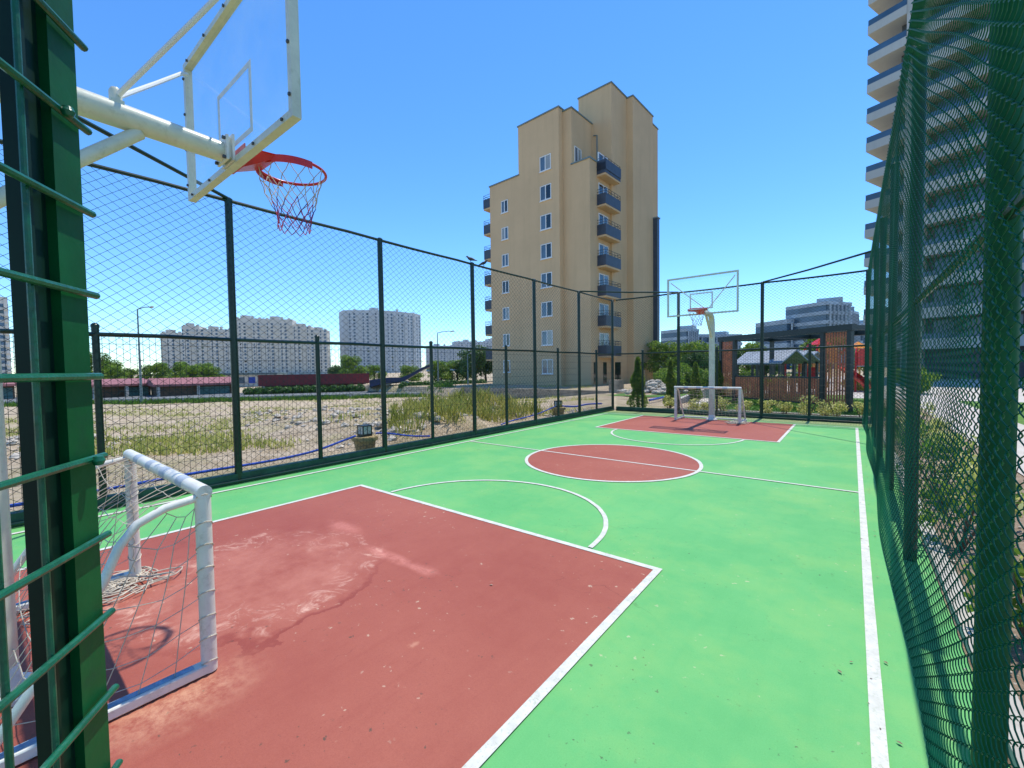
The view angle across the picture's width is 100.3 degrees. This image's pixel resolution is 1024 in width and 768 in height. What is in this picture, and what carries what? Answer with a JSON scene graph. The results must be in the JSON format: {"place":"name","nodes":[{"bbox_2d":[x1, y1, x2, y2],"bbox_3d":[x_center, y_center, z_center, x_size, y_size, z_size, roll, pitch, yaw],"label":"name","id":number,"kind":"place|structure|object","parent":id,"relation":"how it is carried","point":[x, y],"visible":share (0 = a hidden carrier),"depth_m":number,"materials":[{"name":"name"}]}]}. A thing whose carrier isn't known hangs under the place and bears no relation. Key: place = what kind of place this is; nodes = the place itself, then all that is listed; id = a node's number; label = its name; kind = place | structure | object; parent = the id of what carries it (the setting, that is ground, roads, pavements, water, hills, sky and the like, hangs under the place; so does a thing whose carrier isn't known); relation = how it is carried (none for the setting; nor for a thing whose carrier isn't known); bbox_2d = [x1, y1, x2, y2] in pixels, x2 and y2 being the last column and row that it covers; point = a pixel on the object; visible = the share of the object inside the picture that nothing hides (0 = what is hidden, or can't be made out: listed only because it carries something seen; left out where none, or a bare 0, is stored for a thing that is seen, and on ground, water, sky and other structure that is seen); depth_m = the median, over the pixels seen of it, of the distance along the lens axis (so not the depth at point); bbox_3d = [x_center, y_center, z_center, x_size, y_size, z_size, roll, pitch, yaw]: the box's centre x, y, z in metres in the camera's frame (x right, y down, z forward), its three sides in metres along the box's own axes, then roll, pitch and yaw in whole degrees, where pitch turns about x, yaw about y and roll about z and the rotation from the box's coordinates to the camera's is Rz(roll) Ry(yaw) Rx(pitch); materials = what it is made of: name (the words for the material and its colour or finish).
{"place":"outdoors","nodes":[
{"label":"outdoors","id":0,"kind":"place"},
{"bbox_2d":[4,391,394,400],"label":"road","id":1,"kind":"structure","parent":0,"point":[222,394],"depth_m":45.22,"materials":[{"name":"asphalt"}]},
{"bbox_2d":[4,392,423,403],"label":"road kerb","id":2,"kind":"structure","parent":1,"relation":"on","point":[246,396],"depth_m":40.93,"materials":[{"name":"concrete"}]},
{"bbox_2d":[0,0,888,373],"label":"sky","id":3,"kind":"structure","parent":0,"point":[411,110],"materials":[{"name":"blue"}]},
{"bbox_2d":[4,366,1023,511],"bbox_3d":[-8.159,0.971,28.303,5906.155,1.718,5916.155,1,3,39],"label":"ground","id":4,"kind":"structure","parent":0,"point":[16,496],"depth_m":14.12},
{"bbox_2d":[0,297,11,373],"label":"apartment block","id":5,"kind":"structure","parent":4,"relation":"on","point":[5,324],"depth_m":198.18,"materials":[{"name":"white concrete"}]},
{"bbox_2d":[3,382,14,398],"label":"market stall","id":6,"kind":"object","parent":4,"relation":"on","point":[11,394],"visible":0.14,"depth_m":44.41},
{"bbox_2d":[90,352,119,378],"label":"broadleaf tree","id":7,"kind":"object","parent":4,"relation":"on","point":[106,361],"visible":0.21,"depth_m":66.63,"materials":[{"name":"green plant"}]},
{"bbox_2d":[104,365,126,378],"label":"broadleaf tree","id":8,"kind":"object","parent":4,"relation":"on","point":[114,372],"visible":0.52,"depth_m":63.08,"materials":[{"name":"green plant"}]},
{"bbox_2d":[91,378,150,398],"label":"market stall","id":9,"kind":"object","parent":4,"relation":"on","point":[115,382],"visible":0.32,"depth_m":45.44,"materials":[{"name":"metal"}]},
{"bbox_2d":[137,306,153,402],"bbox_3d":[-32.283,-2.580,37.889,1.772,8.540,0.452,0,2,10],"label":"street lamp","id":10,"kind":"object","parent":4,"relation":"on","point":[140,378],"visible":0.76,"depth_m":37.87,"materials":[{"name":"metal"}]},
{"bbox_2d":[147,362,173,377],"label":"broadleaf tree","id":11,"kind":"object","parent":4,"relation":"on","point":[162,369],"visible":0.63,"depth_m":65.01,"materials":[{"name":"green plant"}]},
{"bbox_2d":[170,361,189,377],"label":"broadleaf tree","id":12,"kind":"object","parent":4,"relation":"on","point":[176,369],"visible":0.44,"depth_m":69.46,"materials":[{"name":"green plant"}]},
{"bbox_2d":[10,435,355,507],"bbox_3d":[-4.513,1.185,6.013,0.156,0.220,5.290,1,3,36],"label":"water pipe","id":13,"kind":"object","parent":4,"relation":"on","point":[249,464],"visible":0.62,"depth_m":6.50,"materials":[{"name":"blue plastic"}]},
{"bbox_2d":[146,377,231,396],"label":"market stall","id":14,"kind":"object","parent":4,"relation":"on","point":[188,384],"visible":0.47,"depth_m":47.02,"materials":[{"name":"concrete"}]},
{"bbox_2d":[177,365,201,377],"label":"broadleaf tree","id":15,"kind":"object","parent":4,"relation":"on","point":[194,372],"visible":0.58,"depth_m":63.59,"materials":[{"name":"green plant"}]},
{"bbox_2d":[202,366,226,376],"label":"broadleaf tree","id":16,"kind":"object","parent":4,"relation":"on","point":[205,371],"visible":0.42,"depth_m":65.58,"materials":[{"name":"green plant"}]},
{"bbox_2d":[4,382,455,406],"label":"verge grass","id":17,"kind":"structure","parent":4,"relation":"on","point":[223,398],"depth_m":39.06,"materials":[{"name":"plant"}]},
{"bbox_2d":[160,315,330,374],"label":"apartment block","id":18,"kind":"structure","parent":4,"relation":"on","point":[244,334],"depth_m":366.16,"materials":[{"name":"white concrete"}]},
{"bbox_2d":[167,323,326,372],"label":"window","id":19,"kind":"structure","parent":18,"relation":"in","point":[257,323],"depth_m":366.15,"materials":[{"name":"glass"}]},
{"bbox_2d":[219,372,287,386],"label":"building","id":20,"kind":"structure","parent":4,"relation":"on","point":[245,379],"depth_m":77.00,"materials":[{"name":"white concrete"}]},
{"bbox_2d":[6,397,570,459],"bbox_3d":[-14.933,1.404,17.651,34.719,1.796,22.205,0,2,9],"label":"rubble","id":21,"kind":"object","parent":4,"relation":"on","point":[15,456],"visible":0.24,"depth_m":11.58,"materials":[{"name":"stone"}]},
{"bbox_2d":[5,384,595,456],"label":"weeds","id":22,"kind":"object","parent":4,"relation":"on","point":[151,445],"visible":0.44,"depth_m":11.24,"materials":[{"name":"green plant"}]},
{"bbox_2d":[242,383,365,394],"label":"hedge","id":23,"kind":"object","parent":4,"relation":"on","point":[312,389],"visible":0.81,"depth_m":47.53,"materials":[{"name":"green plant"}]},
{"bbox_2d":[258,373,368,387],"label":"market stall","id":24,"kind":"object","parent":4,"relation":"on","point":[336,378],"visible":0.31,"depth_m":51.16,"materials":[{"name":"metal"}]},
{"bbox_2d":[338,355,368,373],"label":"broadleaf tree","id":25,"kind":"object","parent":4,"relation":"on","point":[353,362],"visible":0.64,"depth_m":71.41,"materials":[{"name":"green plant"}]},
{"bbox_2d":[351,434,377,450],"bbox_3d":[-2.891,1.204,8.401,0.510,0.362,0.510,1,3,39],"label":"plant pot","id":26,"kind":"object","parent":4,"relation":"on","point":[362,440],"visible":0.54,"depth_m":8.22,"materials":[{"name":"yellow stone"}]},
{"bbox_2d":[357,424,371,436],"bbox_3d":[-2.896,0.914,8.390,0.210,0.215,0.210,1,3,39],"label":"lantern","id":27,"kind":"object","parent":26,"relation":"on","point":[367,429],"visible":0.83,"depth_m":8.33,"materials":[{"name":"black metal"}]},
{"bbox_2d":[365,365,386,379],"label":"broadleaf tree","id":28,"kind":"object","parent":4,"relation":"on","point":[374,367],"visible":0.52,"depth_m":79.87,"materials":[{"name":"green plant"}]},
{"bbox_2d":[339,308,421,372],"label":"apartment block","id":29,"kind":"structure","parent":4,"relation":"on","point":[408,329],"depth_m":405.07,"materials":[{"name":"white concrete"}]},
{"bbox_2d":[349,313,420,369],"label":"window","id":30,"kind":"structure","parent":29,"relation":"in","point":[349,313],"depth_m":402.09,"materials":[{"name":"glass"}]},
{"bbox_2d":[369,364,433,391],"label":"wavy canopy","id":31,"kind":"object","parent":4,"relation":"on","point":[394,380],"visible":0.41,"depth_m":47.90,"materials":[{"name":"metal"}]},
{"bbox_2d":[399,365,423,380],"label":"broadleaf tree","id":32,"kind":"object","parent":4,"relation":"on","point":[407,372],"visible":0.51,"depth_m":65.49,"materials":[{"name":"green plant"}]},
{"bbox_2d":[427,360,452,380],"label":"broadleaf tree","id":33,"kind":"object","parent":4,"relation":"on","point":[443,366],"visible":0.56,"depth_m":58.81,"materials":[{"name":"green plant"}]},
{"bbox_2d":[398,379,486,387],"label":"hedge","id":34,"kind":"object","parent":4,"relation":"on","point":[405,384],"visible":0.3,"depth_m":48.01,"materials":[{"name":"green plant"}]},
{"bbox_2d":[426,338,491,371],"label":"apartment block","id":35,"kind":"structure","parent":4,"relation":"on","point":[442,356],"depth_m":587.20,"materials":[{"name":"white concrete"}]},
{"bbox_2d":[457,344,488,378],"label":"dark tree","id":36,"kind":"object","parent":4,"relation":"on","point":[482,361],"visible":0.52,"depth_m":54.82,"materials":[{"name":"green plant"}]},
{"bbox_2d":[387,386,562,437],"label":"tall dry grass","id":37,"kind":"structure","parent":4,"relation":"on","point":[443,401],"depth_m":11.70,"materials":[{"name":"plant"}]},
{"bbox_2d":[478,347,492,380],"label":"dark tree","id":38,"kind":"object","parent":4,"relation":"on","point":[486,371],"visible":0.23,"depth_m":56.92,"materials":[{"name":"green plant"}]},
{"bbox_2d":[11,410,1008,767],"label":"court surface","id":39,"kind":"object","parent":4,"relation":"on","point":[733,636],"visible":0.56,"depth_m":3.06,"materials":[{"name":"green rubber"}]},
{"bbox_2d":[0,139,614,527],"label":"side fence","id":40,"kind":"object","parent":39,"relation":"on","point":[238,475],"visible":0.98,"depth_m":7.00,"materials":[{"name":"green metal"}]},
{"bbox_2d":[0,486,652,767],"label":"goal area","id":41,"kind":"object","parent":39,"relation":"on","point":[360,627],"visible":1,"depth_m":2.62,"materials":[{"name":"red rubber"}]},
{"bbox_2d":[0,449,217,767],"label":"football goal","id":42,"kind":"object","parent":41,"relation":"on","point":[199,491],"visible":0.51,"depth_m":2.27,"materials":[{"name":"white metal"}]},
{"bbox_2d":[0,0,326,706],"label":"basketball hoop","id":43,"kind":"object","parent":41,"relation":"on","point":[134,124],"visible":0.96,"depth_m":2.52,"materials":[{"name":"beige metal"}]},
{"bbox_2d":[12,413,889,767],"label":"court lines","id":44,"kind":"object","parent":39,"relation":"on","point":[878,743],"visible":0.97,"depth_m":2.80,"materials":[{"name":"white paint"}]},
{"bbox_2d":[528,445,698,480],"bbox_3d":[1.709,1.321,7.454,2.920,0.001,2.918,1,3,39],"label":"circle","id":45,"kind":"object","parent":39,"relation":"on","point":[577,466],"visible":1,"depth_m":7.19,"materials":[{"name":"rubber"}]},
{"bbox_2d":[599,415,792,441],"bbox_3d":[4.948,1.126,11.517,4.200,0.001,3.360,1,3,39],"label":"goal area","id":46,"kind":"object","parent":39,"relation":"on","point":[774,432],"visible":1,"depth_m":11.18,"materials":[{"name":"red paint"}]},
{"bbox_2d":[667,270,738,419],"bbox_3d":[5.258,-0.948,12.020,1.598,4.092,1.656,-1,2,3],"label":"basketball hoop","id":47,"kind":"object","parent":46,"relation":"on","point":[710,321],"visible":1,"depth_m":12.23,"materials":[{"name":"beige metal"}]},
{"bbox_2d":[674,386,748,423],"bbox_3d":[5.795,0.584,12.383,1.959,1.045,1.131,1,3,39],"label":"football goal","id":48,"kind":"object","parent":46,"relation":"on","point":[739,419],"visible":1,"depth_m":12.41,"materials":[{"name":"white metal"}]},
{"bbox_2d":[616,269,868,423],"bbox_3d":[6.685,-1.029,13.593,7.207,4.115,0.191,1,3,39],"label":"end fence","id":49,"kind":"object","parent":39,"relation":"on","point":[808,416],"visible":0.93,"depth_m":12.92,"materials":[{"name":"metal"}]},
{"bbox_2d":[580,291,677,292],"bbox_3d":[3.883,-3.043,14.131,3.459,0.068,0.048,-1,2,-7],"label":"corner brace","id":50,"kind":"object","parent":49,"relation":"attached to","point":[625,292],"visible":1,"depth_m":14.08,"materials":[{"name":"green paint"}]},
{"bbox_2d":[762,250,870,282],"bbox_3d":[7.738,-2.988,11.138,0.048,0.068,3.402,-1,2,-7],"label":"corner brace","id":51,"kind":"object","parent":49,"relation":"attached to","point":[863,253],"visible":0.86,"depth_m":10.74,"materials":[{"name":"green paint"}]},
{"bbox_2d":[862,0,1023,767],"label":"chain link fence","id":52,"kind":"object","parent":39,"relation":"on","point":[999,236],"visible":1,"depth_m":1.49,"materials":[{"name":"green metal"}]},
{"bbox_3d":[-3.757,-0.441,1.534,5.907,4.115,0.191,1,3,39],"label":"end fence","id":53,"kind":"object","parent":39,"relation":"on","visible":0},
{"bbox_2d":[0,0,122,767],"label":"gate","id":54,"kind":"structure","parent":53,"relation":"attached to","point":[40,169],"depth_m":0.47,"materials":[{"name":"green metal"}]},
{"bbox_2d":[78,116,227,198],"bbox_3d":[-4.172,-2.559,3.984,0.048,0.068,4.240,-1,2,3],"label":"corner brace","id":55,"kind":"object","parent":53,"relation":"attached to","point":[109,134],"visible":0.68,"depth_m":4.81,"materials":[{"name":"green paint"}]},
{"bbox_2d":[461,387,606,398],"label":"retaining wall","id":56,"kind":"structure","parent":4,"relation":"on","point":[541,392],"depth_m":33.25,"materials":[{"name":"stone"}]},
{"bbox_2d":[483,81,659,385],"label":"apartment block","id":57,"kind":"structure","parent":4,"relation":"on","point":[573,204],"depth_m":43.14,"materials":[{"name":"beige paint"}]},
{"bbox_2d":[539,183,551,202],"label":"window","id":58,"kind":"structure","parent":57,"relation":"in","point":[545,191],"depth_m":42.09,"materials":[{"name":"white glass"}]},
{"bbox_2d":[539,153,551,173],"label":"window","id":59,"kind":"structure","parent":57,"relation":"in","point":[545,161],"depth_m":41.96,"materials":[{"name":"white glass"}]},
{"bbox_2d":[540,213,551,231],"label":"window","id":60,"kind":"structure","parent":57,"relation":"in","point":[545,220],"depth_m":42.20,"materials":[{"name":"white glass"}]},
{"bbox_2d":[540,272,552,288],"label":"window","id":61,"kind":"structure","parent":57,"relation":"in","point":[545,277],"depth_m":42.39,"materials":[{"name":"white glass"}]},
{"bbox_2d":[540,242,552,260],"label":"window","id":62,"kind":"structure","parent":57,"relation":"in","point":[546,249],"depth_m":42.27,"materials":[{"name":"white glass"}]},
{"bbox_2d":[541,359,552,374],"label":"window","id":63,"kind":"structure","parent":57,"relation":"in","point":[545,364],"depth_m":42.71,"materials":[{"name":"white glass"}]},
{"bbox_2d":[541,301,552,317],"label":"window","id":64,"kind":"structure","parent":57,"relation":"in","point":[543,306],"depth_m":42.51,"materials":[{"name":"white glass"}]},
{"bbox_2d":[542,330,552,345],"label":"window","id":65,"kind":"structure","parent":57,"relation":"in","point":[550,333],"depth_m":42.59,"materials":[{"name":"white glass"}]},
{"bbox_2d":[626,357,648,407],"bbox_3d":[4.695,-0.043,16.010,0.849,2.023,0.857,1,3,39],"label":"conifer","id":66,"kind":"object","parent":4,"relation":"on","point":[632,403],"visible":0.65,"depth_m":15.89,"materials":[{"name":"green plant"}]},
{"bbox_2d":[644,341,681,371],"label":"broadleaf tree","id":67,"kind":"object","parent":4,"relation":"on","point":[665,348],"visible":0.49,"depth_m":45.83,"materials":[{"name":"green plant"}]},
{"bbox_2d":[662,359,675,407],"bbox_3d":[6.193,-0.040,16.703,0.631,1.925,0.630,1,3,39],"label":"conifer","id":68,"kind":"object","parent":4,"relation":"on","point":[667,380],"visible":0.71,"depth_m":16.59,"materials":[{"name":"green plant"}]},
{"bbox_2d":[661,325,698,367],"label":"office building","id":69,"kind":"structure","parent":4,"relation":"on","point":[665,338],"depth_m":192.30,"materials":[{"name":"concrete"}]},
{"bbox_2d":[666,340,707,369],"bbox_3d":[16.406,-1.672,39.920,3.593,4.784,3.994,-2,2,-20],"label":"broadleaf tree","id":70,"kind":"object","parent":4,"relation":"on","point":[686,349],"visible":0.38,"depth_m":38.95,"materials":[{"name":"green plant"}]},
{"bbox_2d":[699,331,741,366],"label":"office building","id":71,"kind":"structure","parent":4,"relation":"on","point":[705,336],"depth_m":200.96,"materials":[{"name":"concrete"}]},
{"bbox_2d":[755,319,793,368],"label":"office building","id":72,"kind":"structure","parent":4,"relation":"on","point":[778,327],"depth_m":152.46,"materials":[{"name":"concrete"}]},
{"bbox_2d":[680,408,885,420],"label":"garden kerb","id":73,"kind":"structure","parent":4,"relation":"on","point":[790,413],"depth_m":13.44,"materials":[{"name":"concrete"}]},
{"bbox_2d":[765,376,844,394],"bbox_3d":[28.547,-0.248,39.939,4.700,0.001,42.000,1,3,39],"label":"paved area","id":74,"kind":"object","parent":4,"relation":"on","point":[814,389],"visible":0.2,"depth_m":28.73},
{"bbox_2d":[785,364,819,392],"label":"play tower","id":75,"kind":"structure","parent":74,"relation":"on","point":[812,371],"depth_m":24.32,"materials":[{"name":"red plastic"}]},
{"bbox_2d":[790,337,844,372],"bbox_3d":[26.953,-2.182,37.686,4.835,5.791,4.349,-1,2,-17],"label":"broadleaf tree","id":76,"kind":"object","parent":74,"relation":"on","point":[807,342],"visible":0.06,"depth_m":37.55,"materials":[{"name":"green plant"}]},
{"bbox_2d":[786,297,851,368],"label":"office building","id":77,"kind":"structure","parent":4,"relation":"on","point":[843,317],"depth_m":142.33,"materials":[{"name":"concrete"}]},
{"bbox_2d":[851,306,858,363],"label":"office building","id":78,"kind":"structure","parent":4,"relation":"on","point":[853,316],"depth_m":150.86,"materials":[{"name":"concrete"}]},
{"bbox_2d":[853,377,1023,401],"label":"paved area","id":79,"kind":"object","parent":4,"relation":"on","point":[1020,397],"depth_m":22.97,"materials":[{"name":"concrete"}]},
{"bbox_2d":[838,342,877,391],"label":"play tower","id":80,"kind":"structure","parent":79,"relation":"on","point":[860,355],"depth_m":24.34,"materials":[{"name":"red plastic"}]},
{"bbox_2d":[896,367,942,393],"bbox_3d":[21.091,-0.188,22.146,2.354,1.722,1.969,-2,2,-19],"label":"bush","id":81,"kind":"object","parent":79,"relation":"on","point":[925,384],"visible":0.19,"depth_m":21.66,"materials":[{"name":"green plant"}]},
{"bbox_2d":[863,0,1023,378],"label":"tower block","id":82,"kind":"structure","parent":4,"relation":"on","point":[888,25],"depth_m":42.03,"materials":[{"name":"concrete"}]},
{"bbox_2d":[883,429,1023,767],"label":"bed kerb","id":83,"kind":"structure","parent":4,"relation":"on","point":[1021,710],"depth_m":2.61,"materials":[{"name":"concrete"}]},
{"bbox_2d":[883,399,1023,767],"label":"planting bed","id":84,"kind":"object","parent":4,"relation":"on","point":[1018,530],"depth_m":3.77,"materials":[{"name":"plant"}]},
{"bbox_2d":[885,420,949,459],"bbox_3d":[6.369,0.909,6.764,0.674,0.758,0.784,0,2,27],"label":"shrub","id":85,"kind":"object","parent":84,"relation":"on","point":[926,434],"visible":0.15,"depth_m":6.68,"materials":[{"name":"green plant"}]},
{"bbox_2d":[896,432,976,487],"bbox_3d":[4.998,0.972,5.008,0.577,0.800,0.766,-2,2,-22],"label":"shrub","id":86,"kind":"object","parent":84,"relation":"on","point":[940,458],"visible":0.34,"depth_m":4.97,"materials":[{"name":"green plant"}]},
{"bbox_2d":[923,428,978,481],"bbox_3d":[5.837,0.963,5.607,0.652,0.750,0.751,1,3,39],"label":"shrub","id":87,"kind":"object","parent":84,"relation":"on","point":[974,437],"visible":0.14,"depth_m":5.65,"materials":[{"name":"green plant"}]},
{"bbox_2d":[918,475,1023,551],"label":"shrub","id":88,"kind":"object","parent":84,"relation":"on","point":[961,514],"visible":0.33,"depth_m":3.68,"materials":[{"name":"green plant"}]},
{"bbox_2d":[946,456,1023,517],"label":"shrub","id":89,"kind":"object","parent":84,"relation":"on","point":[971,463],"visible":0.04,"depth_m":4.18,"materials":[{"name":"green plant"}]},
{"bbox_2d":[961,539,1023,642],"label":"shrub","id":90,"kind":"object","parent":84,"relation":"on","point":[1017,582],"visible":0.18,"depth_m":2.46,"materials":[{"name":"green plant"}]},
{"bbox_2d":[614,380,787,396],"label":"lawn ground","id":91,"kind":"structure","parent":0,"point":[682,394],"depth_m":24.27,"materials":[{"name":"plant"}]},
{"bbox_2d":[658,368,690,390],"bbox_3d":[10.397,-0.130,26.142,2.511,1.837,2.100,-2,2,-19],"label":"bush","id":92,"kind":"object","parent":91,"relation":"on","point":[664,377],"visible":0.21,"depth_m":25.97,"materials":[{"name":"green plant"}]},
{"bbox_2d":[680,349,708,373],"bbox_3d":[15.037,-0.958,34.021,2.860,3.723,2.816,-1,2,-5],"label":"dark tree","id":93,"kind":"object","parent":91,"relation":"on","point":[695,356],"visible":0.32,"depth_m":33.67,"materials":[{"name":"green plant"}]},
{"bbox_2d":[739,342,759,370],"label":"broadleaf tree","id":94,"kind":"object","parent":91,"relation":"on","point":[747,368],"visible":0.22,"depth_m":47.41,"materials":[{"name":"green plant"}]},
{"bbox_2d":[514,379,1021,674],"bbox_3d":[5.856,0.621,13.981,10.815,0.865,29.116,0,2,25],"label":"rock pile","id":95,"kind":"object","parent":91,"relation":"on","point":[654,385],"visible":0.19,"depth_m":25.16,"materials":[{"name":"stone"}]},
{"bbox_2d":[691,398,718,408],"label":"path","id":96,"kind":"structure","parent":0,"point":[704,399],"depth_m":19.28,"materials":[{"name":"concrete"}]},
{"bbox_2d":[687,362,702,400],"bbox_3d":[8.390,-0.127,19.552,0.755,1.829,0.752,1,3,39],"label":"conifer","id":97,"kind":"object","parent":96,"relation":"on","point":[695,377],"visible":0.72,"depth_m":19.41,"materials":[{"name":"green plant"}]},
{"bbox_2d":[715,360,724,398],"bbox_3d":[9.625,-0.186,19.978,0.817,1.881,0.800,1,3,39],"label":"conifer","id":98,"kind":"object","parent":96,"relation":"on","point":[719,374],"visible":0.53,"depth_m":19.80,"materials":[{"name":"green plant"}]},
{"bbox_2d":[687,393,884,415],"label":"lawn ground","id":99,"kind":"structure","parent":0,"point":[798,406],"depth_m":17.20,"materials":[{"name":"plant"}]},
{"bbox_2d":[737,349,807,398],"bbox_3d":[12.969,-0.509,21.496,1.740,2.320,3.000,-1,2,-15],"label":"playhouse","id":100,"kind":"object","parent":99,"relation":"on","point":[767,357],"visible":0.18,"depth_m":20.77,"materials":[{"name":"grey metal"}]},
{"bbox_2d":[749,350,819,395],"bbox_3d":[14.605,-0.587,22.994,1.740,2.320,3.000,-1,2,-15],"label":"playhouse","id":101,"kind":"object","parent":99,"relation":"on","point":[814,361],"visible":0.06,"depth_m":21.88,"materials":[{"name":"wood"}]},
{"bbox_2d":[796,395,817,414],"bbox_3d":[8.786,0.677,12.726,0.576,0.717,0.612,1,3,39],"label":"shrub","id":102,"kind":"object","parent":99,"relation":"on","point":[802,408],"visible":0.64,"depth_m":12.69,"materials":[{"name":"green plant"}]},
{"bbox_2d":[718,324,906,410],"bbox_3d":[11.917,-0.651,17.444,3.100,2.930,6.128,-1,2,-15],"label":"pergola","id":103,"kind":"object","parent":99,"relation":"on","point":[827,335],"visible":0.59,"depth_m":16.04,"materials":[{"name":"brown wood"}]},
{"bbox_2d":[823,400,847,416],"bbox_3d":[9.297,0.757,12.165,0.598,0.584,0.602,-2,2,-27],"label":"shrub","id":104,"kind":"object","parent":99,"relation":"on","point":[836,408],"visible":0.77,"depth_m":12.13,"materials":[{"name":"green plant"}]},
{"bbox_2d":[920,400,1023,475],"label":"path","id":105,"kind":"structure","parent":0,"point":[1020,449],"depth_m":11.33,"materials":[{"name":"concrete"}]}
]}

